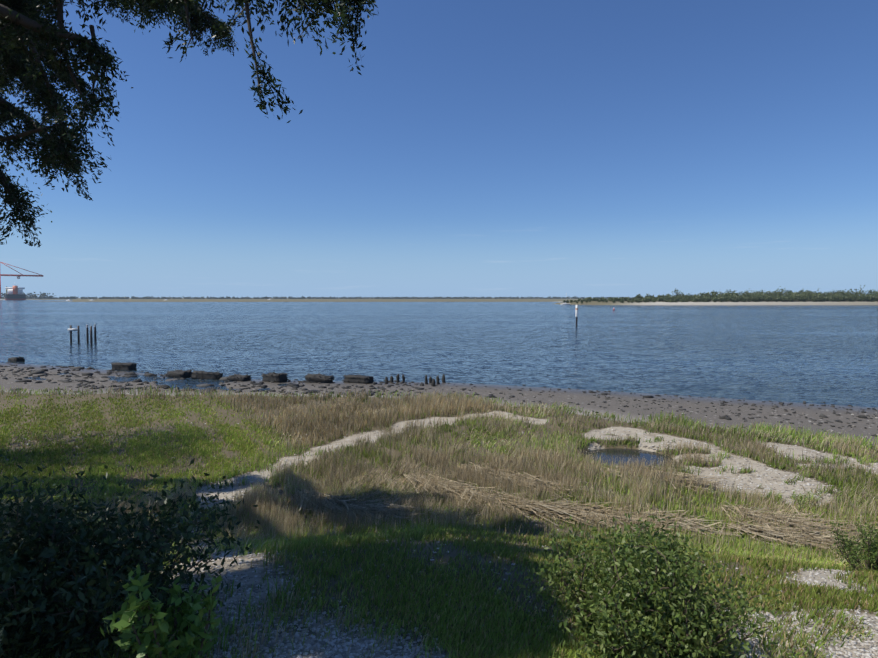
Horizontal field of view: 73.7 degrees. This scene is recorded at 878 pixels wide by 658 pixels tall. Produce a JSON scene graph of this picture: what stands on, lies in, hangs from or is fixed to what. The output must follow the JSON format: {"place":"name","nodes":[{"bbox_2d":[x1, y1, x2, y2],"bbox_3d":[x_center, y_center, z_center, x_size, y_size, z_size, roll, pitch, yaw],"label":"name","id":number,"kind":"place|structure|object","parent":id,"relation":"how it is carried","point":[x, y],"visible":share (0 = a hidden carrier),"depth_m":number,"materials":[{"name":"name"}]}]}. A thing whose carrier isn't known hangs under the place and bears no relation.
{"place":"outdoors","nodes":[
{"label":"outdoors","id":0,"kind":"place"},
{"bbox_2d":[0,300,877,406],"bbox_3d":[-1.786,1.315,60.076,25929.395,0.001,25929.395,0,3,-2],"label":"water","id":1,"kind":"structure","parent":0,"point":[818,354],"depth_m":57.87,"materials":[{"name":"blue liquid"}]},
{"bbox_2d":[5,286,25,299],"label":"cargo ship","id":2,"kind":"object","parent":1,"relation":"on","point":[15,292],"visible":0.98,"depth_m":1007.42,"materials":[{"name":"paint"}]},
{"bbox_2d":[575,305,577,325],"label":"channel marker","id":3,"kind":"object","parent":1,"relation":"in","point":[576,312],"visible":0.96,"depth_m":92.83,"materials":[{"name":"paint"}]},
{"bbox_2d":[0,298,877,657],"bbox_3d":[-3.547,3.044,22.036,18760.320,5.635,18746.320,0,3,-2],"label":"ground","id":4,"kind":"structure","parent":0,"point":[612,404],"depth_m":17.20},
{"bbox_2d":[8,356,24,361],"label":"oyster block","id":5,"kind":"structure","parent":4,"relation":"on","point":[16,359],"depth_m":41.58,"materials":[{"name":"grey stone"}]},
{"bbox_2d":[0,262,42,298],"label":"container crane","id":6,"kind":"object","parent":4,"relation":"on","point":[39,275],"visible":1,"depth_m":1047.50,"materials":[{"name":"paint"}]},
{"bbox_2d":[0,96,51,234],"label":"moss","id":7,"kind":"object","parent":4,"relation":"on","point":[2,156],"visible":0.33,"depth_m":15.82,"materials":[{"name":"plant"}]},
{"bbox_2d":[68,324,96,344],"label":"wooden pilings","id":8,"kind":"object","parent":4,"relation":"on","point":[87,335],"visible":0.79,"depth_m":57.76,"materials":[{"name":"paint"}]},
{"bbox_2d":[111,361,136,370],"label":"oyster-covered block","id":9,"kind":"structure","parent":4,"relation":"on","point":[130,366],"depth_m":36.63,"materials":[{"name":"grey stone"}]},
{"bbox_2d":[0,446,259,657],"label":"wax myrtle shrub","id":10,"kind":"object","parent":4,"relation":"on","point":[14,566],"depth_m":3.26,"materials":[{"name":"green plant"}]},
{"bbox_2d":[100,563,222,657],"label":"leafy plant","id":11,"kind":"object","parent":4,"relation":"on","point":[163,628],"depth_m":2.63,"materials":[{"name":"green plant"}]},
{"bbox_2d":[166,369,191,377],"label":"oyster-covered block","id":12,"kind":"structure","parent":4,"relation":"on","point":[180,373],"depth_m":33.26,"materials":[{"name":"grey stone"}]},
{"bbox_2d":[0,0,378,246],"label":"oak tree","id":13,"kind":"object","parent":4,"relation":"on","point":[14,56],"depth_m":5.10,"materials":[{"name":"green plant"}]},
{"bbox_2d":[191,369,223,379],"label":"oyster-covered block","id":14,"kind":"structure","parent":4,"relation":"on","point":[195,374],"depth_m":32.59,"materials":[{"name":"grey stone"}]},
{"bbox_2d":[227,373,251,381],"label":"oyster-covered block","id":15,"kind":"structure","parent":4,"relation":"on","point":[239,377],"depth_m":31.82,"materials":[{"name":"grey stone"}]},
{"bbox_2d":[261,372,288,382],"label":"oyster-covered block","id":16,"kind":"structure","parent":4,"relation":"on","point":[276,377],"depth_m":31.37,"materials":[{"name":"grey stone"}]},
{"bbox_2d":[305,372,334,382],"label":"oyster-covered block","id":17,"kind":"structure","parent":4,"relation":"on","point":[316,378],"depth_m":31.05,"materials":[{"name":"grey stone"}]},
{"bbox_2d":[1,292,647,298],"bbox_3d":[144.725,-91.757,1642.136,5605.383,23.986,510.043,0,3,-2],"label":"treeline","id":18,"kind":"object","parent":4,"relation":"on","point":[43,295],"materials":[{"name":"green plant"}]},
{"bbox_2d":[343,374,374,383],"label":"oyster-covered block","id":19,"kind":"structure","parent":4,"relation":"on","point":[359,378],"depth_m":31.04,"materials":[{"name":"grey concrete"}]},
{"bbox_2d":[0,362,877,442],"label":"oyster clumps","id":20,"kind":"object","parent":4,"relation":"on","point":[41,372],"visible":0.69,"depth_m":28.66,"materials":[{"name":"grey stone"}]},
{"bbox_2d":[0,384,877,657],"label":"marsh grass","id":21,"kind":"structure","parent":4,"relation":"on","point":[270,514],"depth_m":11.13,"materials":[{"name":"green plant"}]},
{"bbox_2d":[2,409,877,657],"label":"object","id":22,"kind":"object","parent":4,"relation":"on","point":[316,653],"visible":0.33,"depth_m":3.20,"materials":[{"name":"grey gravel"}]},
{"bbox_2d":[287,462,876,552],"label":"dead reeds","id":23,"kind":"object","parent":4,"relation":"on","point":[804,527],"visible":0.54,"depth_m":10.49,"materials":[{"name":"brown plant"}]},
{"bbox_2d":[582,448,673,466],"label":"pond water","id":24,"kind":"structure","parent":4,"relation":"on","point":[621,454],"depth_m":15.52,"materials":[{"name":"blue liquid"}]},
{"bbox_2d":[515,510,793,657],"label":"shrub","id":25,"kind":"object","parent":4,"relation":"on","point":[651,631],"depth_m":2.83,"materials":[{"name":"green plant"}]},
{"bbox_2d":[562,285,877,302],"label":"island trees","id":26,"kind":"object","parent":4,"relation":"on","point":[813,296],"materials":[{"name":"green plant"}]},
{"bbox_2d":[825,517,877,572],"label":"bush","id":27,"kind":"object","parent":4,"relation":"on","point":[874,547],"depth_m":5.24,"materials":[{"name":"green plant"}]},
{"bbox_2d":[0,0,877,297],"label":"sky","id":28,"kind":"structure","parent":0,"point":[477,148],"materials":[{"name":"blue"}]}
]}

